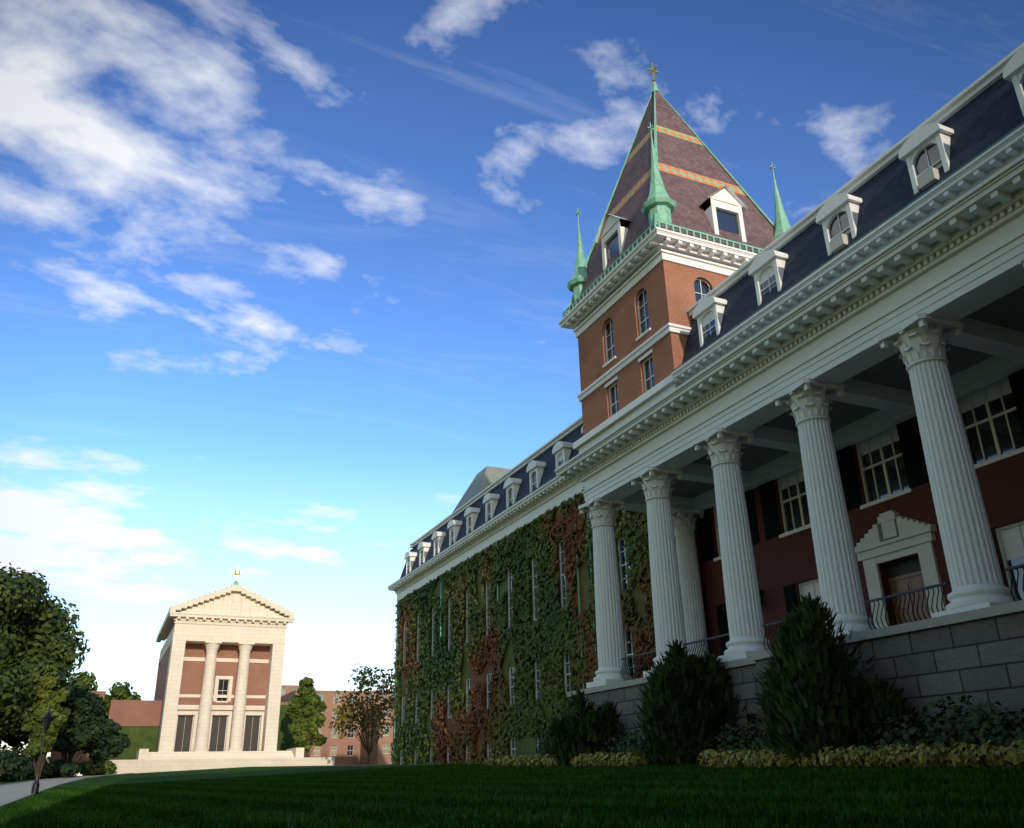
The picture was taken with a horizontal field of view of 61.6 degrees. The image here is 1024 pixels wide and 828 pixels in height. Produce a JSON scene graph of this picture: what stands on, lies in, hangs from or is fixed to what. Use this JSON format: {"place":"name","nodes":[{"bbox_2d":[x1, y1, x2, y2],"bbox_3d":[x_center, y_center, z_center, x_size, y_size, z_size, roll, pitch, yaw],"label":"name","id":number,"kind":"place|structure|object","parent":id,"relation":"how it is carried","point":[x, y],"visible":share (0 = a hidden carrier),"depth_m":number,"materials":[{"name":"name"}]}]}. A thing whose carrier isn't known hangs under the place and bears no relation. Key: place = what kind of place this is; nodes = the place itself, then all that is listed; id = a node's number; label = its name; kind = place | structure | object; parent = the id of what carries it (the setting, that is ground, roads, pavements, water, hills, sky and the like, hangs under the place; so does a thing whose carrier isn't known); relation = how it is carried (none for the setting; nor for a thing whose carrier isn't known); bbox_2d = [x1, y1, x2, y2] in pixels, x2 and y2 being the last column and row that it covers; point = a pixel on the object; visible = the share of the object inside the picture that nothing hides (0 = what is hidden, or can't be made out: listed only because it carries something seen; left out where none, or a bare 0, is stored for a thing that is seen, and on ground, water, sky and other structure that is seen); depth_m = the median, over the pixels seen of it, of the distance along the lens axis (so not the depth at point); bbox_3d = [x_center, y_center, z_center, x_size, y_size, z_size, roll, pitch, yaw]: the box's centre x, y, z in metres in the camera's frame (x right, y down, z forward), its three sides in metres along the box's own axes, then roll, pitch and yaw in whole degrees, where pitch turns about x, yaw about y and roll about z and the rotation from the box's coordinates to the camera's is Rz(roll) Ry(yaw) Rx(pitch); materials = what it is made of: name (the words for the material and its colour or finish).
{"place":"outdoors","nodes":[
{"label":"outdoors","id":0,"kind":"place"},
{"bbox_2d":[280,685,393,764],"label":"buildings","id":1,"kind":"structure","parent":0,"point":[360,756],"depth_m":162.48,"materials":[{"name":"red brick"}]},
{"bbox_2d":[282,688,389,755],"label":"building trim","id":2,"kind":"structure","parent":1,"relation":"attached to","point":[335,715],"depth_m":162.58,"materials":[{"name":"white paint"}]},
{"bbox_2d":[0,762,1023,827],"bbox_3d":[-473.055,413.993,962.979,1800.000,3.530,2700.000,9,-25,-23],"label":"lawn","id":3,"kind":"structure","parent":0,"point":[150,777],"depth_m":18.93,"materials":[{"name":"green plant"}]},
{"bbox_2d":[0,747,81,781],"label":"bushes","id":4,"kind":"object","parent":3,"relation":"on","point":[14,766],"visible":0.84,"depth_m":80.09,"materials":[{"name":"green plant"}]},
{"bbox_2d":[31,707,53,793],"bbox_3d":[-18.873,13.523,34.475,0.388,3.300,0.388,0,-23,-2],"label":"lamp post","id":5,"kind":"object","parent":3,"relation":"on","point":[48,717],"visible":0.96,"depth_m":34.52,"materials":[{"name":"black metal"}]},
{"bbox_2d":[17,676,70,778],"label":"cone tree","id":6,"kind":"object","parent":3,"relation":"on","point":[59,713],"depth_m":80.77,"materials":[{"name":"green plant"}]},
{"bbox_2d":[25,678,68,752],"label":"tree leaves","id":7,"kind":"object","parent":6,"relation":"attached to","point":[52,715],"visible":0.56,"depth_m":81.15,"materials":[{"name":"plant"}]},
{"bbox_2d":[0,562,90,738],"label":"tree","id":8,"kind":"object","parent":3,"relation":"on","point":[61,674],"visible":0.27,"depth_m":82.99,"materials":[{"name":"green plant"}]},
{"bbox_2d":[0,775,100,803],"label":"concrete path","id":9,"kind":"structure","parent":3,"relation":"on","point":[9,792],"depth_m":47.33,"materials":[{"name":"grey concrete"}]},
{"bbox_2d":[0,773,131,808],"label":"path edging","id":10,"kind":"object","parent":3,"relation":"on","point":[14,801],"visible":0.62,"depth_m":54.06,"materials":[{"name":"grey concrete"}]},
{"bbox_2d":[29,759,116,778],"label":"shrubs","id":11,"kind":"object","parent":3,"relation":"on","point":[93,767],"visible":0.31,"depth_m":100.20,"materials":[{"name":"green plant"}]},
{"bbox_2d":[50,685,106,771],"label":"tree","id":12,"kind":"object","parent":3,"relation":"on","point":[95,706],"depth_m":92.31,"materials":[{"name":"green plant"}]},
{"bbox_2d":[53,694,103,753],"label":"tree leaves","id":13,"kind":"object","parent":12,"relation":"attached to","point":[83,736],"visible":0.22,"depth_m":92.30,"materials":[{"name":"green plant"}]},
{"bbox_2d":[71,676,94,689],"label":"tree","id":14,"kind":"object","parent":3,"relation":"on","point":[75,681],"visible":0.02,"depth_m":136.53,"materials":[{"name":"green plant"}]},
{"bbox_2d":[66,670,110,696],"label":"tree leaves","id":15,"kind":"object","parent":14,"relation":"on","point":[83,675],"visible":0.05,"depth_m":136.54,"materials":[{"name":"green plant"}]},
{"bbox_2d":[94,722,127,757],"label":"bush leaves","id":16,"kind":"object","parent":3,"relation":"on","point":[117,741],"visible":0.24,"depth_m":103.13,"materials":[{"name":"green plant"}]},
{"bbox_2d":[89,718,130,761],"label":"dark tree leaves","id":17,"kind":"object","parent":16,"relation":"on","point":[110,740],"depth_m":103.20,"materials":[{"name":"green plant"}]},
{"bbox_2d":[103,681,141,718],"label":"tree","id":18,"kind":"object","parent":3,"relation":"on","point":[128,696],"visible":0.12,"depth_m":131.69,"materials":[{"name":"green plant"}]},
{"bbox_2d":[104,686,136,711],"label":"tree","id":19,"kind":"object","parent":18,"relation":"attached to","point":[126,689],"visible":0.06,"depth_m":131.98,"materials":[{"name":"green plant"}]},
{"bbox_2d":[109,585,334,773],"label":"chapel","id":20,"kind":"structure","parent":3,"relation":"on","point":[234,614],"depth_m":120.92,"materials":[{"name":"beige stone"}]},
{"bbox_2d":[50,691,287,764],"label":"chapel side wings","id":21,"kind":"object","parent":20,"relation":"attached to","point":[135,712],"visible":0.29,"depth_m":118.79},
{"bbox_2d":[107,705,294,759],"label":"chapel ivy","id":22,"kind":"object","parent":21,"relation":"attached to","point":[143,737],"visible":0.25,"depth_m":118.58,"materials":[{"name":"green plant"}]},
{"bbox_2d":[172,657,268,751],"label":"chapel trim","id":23,"kind":"structure","parent":20,"relation":"attached to","point":[229,695],"depth_m":120.72,"materials":[{"name":"white paint"}]},
{"bbox_2d":[193,641,254,751],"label":"columns","id":24,"kind":"structure","parent":20,"relation":"attached to","point":[204,719],"depth_m":119.03,"materials":[{"name":"beige stone"}]},
{"bbox_2d":[232,566,242,579],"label":"cross","id":25,"kind":"object","parent":20,"relation":"on","point":[237,572],"visible":1,"depth_m":125.72,"materials":[{"name":"gold metal"}]},
{"bbox_2d":[286,677,326,757],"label":"tree","id":26,"kind":"object","parent":3,"relation":"on","point":[311,710],"depth_m":120.27,"materials":[{"name":"green plant"}]},
{"bbox_2d":[328,663,394,764],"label":"yellow tree","id":27,"kind":"object","parent":3,"relation":"on","point":[358,704],"depth_m":107.65,"materials":[{"name":"plant"}]},
{"bbox_2d":[392,497,595,764],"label":"ivy leaves","id":28,"kind":"object","parent":3,"relation":"on","point":[525,743],"visible":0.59,"depth_m":67.43,"materials":[{"name":"green plant"}]},
{"bbox_2d":[390,487,675,764],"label":"ivy leaf cards","id":29,"kind":"object","parent":28,"relation":"attached to","point":[553,637],"visible":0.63,"depth_m":61.99},
{"bbox_2d":[393,496,596,764],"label":"downspouts","id":30,"kind":"object","parent":3,"relation":"on","point":[573,497],"visible":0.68,"depth_m":65.02,"materials":[{"name":"metal"}]},
{"bbox_2d":[541,687,631,765],"bbox_3d":[2.928,12.227,33.536,3.265,3.006,3.087,-11,-25,22],"label":"shrub","id":31,"kind":"object","parent":3,"relation":"on","point":[569,733],"visible":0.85,"depth_m":32.85,"materials":[{"name":"green plant"}]},
{"bbox_2d":[578,260,727,622],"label":"brick tower","id":32,"kind":"structure","parent":3,"relation":"on","point":[667,286],"depth_m":49.20,"materials":[{"name":"red brick"}]},
{"bbox_2d":[558,227,755,452],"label":"tower cornice","id":33,"kind":"structure","parent":32,"relation":"attached to","point":[649,252],"depth_m":49.44,"materials":[{"name":"white paint"}]},
{"bbox_2d":[571,91,774,309],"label":"tower roof","id":34,"kind":"structure","parent":32,"relation":"on","point":[694,174],"depth_m":55.12,"materials":[{"name":"brown tile"}]},
{"bbox_2d":[595,185,747,270],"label":"tower dormers","id":35,"kind":"object","parent":34,"relation":"on","point":[725,198],"visible":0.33,"depth_m":52.19,"materials":[{"name":"white paint"}]},
{"bbox_2d":[607,209,738,259],"bbox_3d":[9.639,-10.614,52.467,8.132,2.350,1.202,-9,-24,19],"label":"dormer window","id":36,"kind":"structure","parent":35,"relation":"in","point":[727,222],"depth_m":51.74,"materials":[{"name":"blue"}]},
{"bbox_2d":[562,82,790,318],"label":"copper roof trim","id":37,"kind":"structure","parent":34,"relation":"attached to","point":[658,207],"depth_m":53.37,"materials":[{"name":"green metal"}]},
{"bbox_2d":[647,63,658,82],"bbox_3d":[10.278,-24.843,62.539,0.778,1.850,0.778,45,-50,-60],"label":"cross","id":38,"kind":"object","parent":37,"relation":"on","point":[652,70],"visible":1,"depth_m":62.50,"materials":[{"name":"gold metal"}]},
{"bbox_2d":[629,639,747,765],"bbox_3d":[5.725,9.570,28.595,4.585,4.120,3.977,9,-25,-23],"label":"shrub","id":39,"kind":"object","parent":3,"relation":"on","point":[693,717],"visible":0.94,"depth_m":27.64,"materials":[{"name":"green plant"}]},
{"bbox_2d":[485,740,1023,768],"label":"porch hosta border","id":40,"kind":"object","parent":3,"relation":"on","point":[920,755],"visible":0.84,"depth_m":20.15,"materials":[{"name":"green plant"}]},
{"bbox_2d":[532,695,1023,763],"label":"shrubs","id":41,"kind":"object","parent":3,"relation":"on","point":[950,729],"visible":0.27,"depth_m":19.71,"materials":[{"name":"green plant"}]},
{"bbox_2d":[570,611,1023,759],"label":"stone foundation wall","id":42,"kind":"structure","parent":3,"relation":"on","point":[981,661],"depth_m":21.04,"materials":[{"name":"grey stone"}]},
{"bbox_2d":[746,713,756,729],"bbox_3d":[7.737,9.900,27.638,0.040,0.500,0.450,9,-25,-23],"label":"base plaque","id":43,"kind":"object","parent":42,"relation":"on","point":[749,715],"visible":0.64,"depth_m":27.66,"materials":[{"name":"black metal"}]},
{"bbox_2d":[567,600,1023,696],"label":"porch floor","id":44,"kind":"structure","parent":42,"relation":"on","point":[986,612],"depth_m":22.14,"materials":[{"name":"white stone"}]},
{"bbox_2d":[620,564,1023,680],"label":"balcony railings","id":45,"kind":"object","parent":44,"relation":"on","point":[874,600],"visible":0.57,"depth_m":24.60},
{"bbox_2d":[578,254,1023,687],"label":"porch columns","id":46,"kind":"structure","parent":42,"relation":"on","point":[919,341],"depth_m":27.88,"materials":[{"name":"white paint"}]},
{"bbox_2d":[582,212,1023,512],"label":"porch entablature","id":47,"kind":"structure","parent":46,"relation":"on","point":[987,269],"depth_m":28.50,"materials":[{"name":"white paint"}]},
{"bbox_2d":[554,154,1023,481],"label":"porch cornice","id":48,"kind":"structure","parent":47,"relation":"on","point":[993,202],"depth_m":26.70,"materials":[{"name":"white paint"}]},
{"bbox_2d":[750,592,931,765],"bbox_3d":[7.968,6.994,22.623,4.154,4.419,4.776,9,-25,-23],"label":"evergreen shrub","id":49,"kind":"object","parent":3,"relation":"on","point":[807,673],"visible":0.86,"depth_m":21.37,"materials":[{"name":"green plant"}]},
{"bbox_2d":[695,444,1023,655],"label":"block wall","id":50,"kind":"structure","parent":3,"relation":"on","point":[780,563],"depth_m":33.06,"materials":[{"name":"brick"}]},
{"bbox_2d":[387,125,1023,599],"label":"cornice","id":51,"kind":"structure","parent":50,"relation":"on","point":[985,165],"depth_m":38.17,"materials":[{"name":"white paint"}]},
{"bbox_2d":[388,122,1023,586],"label":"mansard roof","id":52,"kind":"structure","parent":51,"relation":"on","point":[784,292],"depth_m":35.15,"materials":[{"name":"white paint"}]},
{"bbox_2d":[400,77,1023,577],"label":"mansard slate","id":53,"kind":"object","parent":51,"relation":"on","point":[986,119],"visible":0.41,"depth_m":36.07,"materials":[{"name":"grey stone"}]},
{"bbox_2d":[404,46,1023,573],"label":"dormers","id":54,"kind":"object","parent":53,"relation":"attached to","point":[766,264],"visible":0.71,"depth_m":40.08,"materials":[{"name":"paint"}]},
{"bbox_2d":[408,80,1023,570],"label":"dormer glass","id":55,"kind":"object","parent":54,"relation":"attached to","point":[920,168],"visible":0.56,"depth_m":36.53,"materials":[{"name":"grey glass"}]},
{"bbox_2d":[829,167,939,252],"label":"dormer ac units","id":56,"kind":"object","parent":54,"relation":"on","point":[928,178],"visible":0.86,"depth_m":32.39,"materials":[{"name":"grey"}]},
{"bbox_2d":[410,42,1023,547],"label":"mansard curb","id":57,"kind":"structure","parent":53,"relation":"on","point":[970,92],"depth_m":39.11,"materials":[{"name":"white paint"}]},
{"bbox_3d":[16.958,-0.580,57.779,21.600,1.340,88.400,9,-25,-23],"label":"flat roof","id":58,"kind":"object","parent":53,"relation":"on","visible":0},
{"bbox_2d":[452,466,510,512],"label":"distant roof","id":59,"kind":"structure","parent":58,"relation":"on","point":[485,477],"depth_m":92.99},
{"bbox_2d":[400,279,1023,764],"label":"window frames","id":60,"kind":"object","parent":50,"relation":"in","point":[1010,539],"depth_m":33.33,"materials":[{"name":"paint"}]},
{"bbox_2d":[401,280,1023,764],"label":"window glass","id":61,"kind":"object","parent":60,"relation":"in","point":[913,564],"visible":0.18,"depth_m":32.32,"materials":[{"name":"grey glass"}]},
{"bbox_2d":[759,589,763,607],"bbox_3d":[10.600,7.960,36.894,0.500,0.820,0.360,9,-25,-23],"label":"wall lamp","id":62,"kind":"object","parent":50,"relation":"attached to","point":[760,593],"depth_m":36.78,"materials":[{"name":"black metal"}]},
{"bbox_2d":[698,368,1023,655],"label":"window shutters","id":63,"kind":"object","parent":50,"relation":"attached to","point":[909,435],"depth_m":33.73,"materials":[{"name":"black wood"}]},
{"bbox_2d":[854,510,945,627],"bbox_3d":[13.766,5.992,30.411,0.300,5.190,3.600,9,-25,-23],"label":"door surround","id":64,"kind":"object","parent":50,"relation":"attached to","point":[903,536],"visible":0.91,"depth_m":30.87,"materials":[{"name":"white stone"}]},
{"bbox_2d":[888,571,930,624],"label":"entrance doors","id":65,"kind":"structure","parent":50,"relation":"attached to","point":[906,582],"depth_m":30.56,"materials":[{"name":"brown wood"}]},
{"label":"tree trunk","id":66,"kind":"object","parent":3,"relation":"on","visible":0},
{"bbox_2d":[0,729,28,749],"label":"tree leaves","id":67,"kind":"object","parent":66,"relation":"on","point":[12,738],"visible":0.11,"depth_m":122.22,"materials":[{"name":"green plant"}]},
{"bbox_2d":[1,728,27,744],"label":"tree foliage","id":68,"kind":"object","parent":66,"relation":"on","point":[20,740],"visible":0.05,"depth_m":123.30,"materials":[{"name":"green plant"}]},
{"bbox_2d":[0,0,1023,775],"label":"sky","id":69,"kind":"structure","parent":0,"point":[280,280],"materials":[{"name":"blue"}]},
{"bbox_2d":[590,511,653,668],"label":"ivy wall","id":70,"kind":"structure","parent":0,"point":[638,598],"depth_m":45.73,"materials":[{"name":"green plant"}]},
{"bbox_2d":[639,286,1023,497],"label":"porch ceiling","id":71,"kind":"structure","parent":0,"point":[1006,311],"depth_m":29.41,"materials":[{"name":"grey paint"}]}
]}

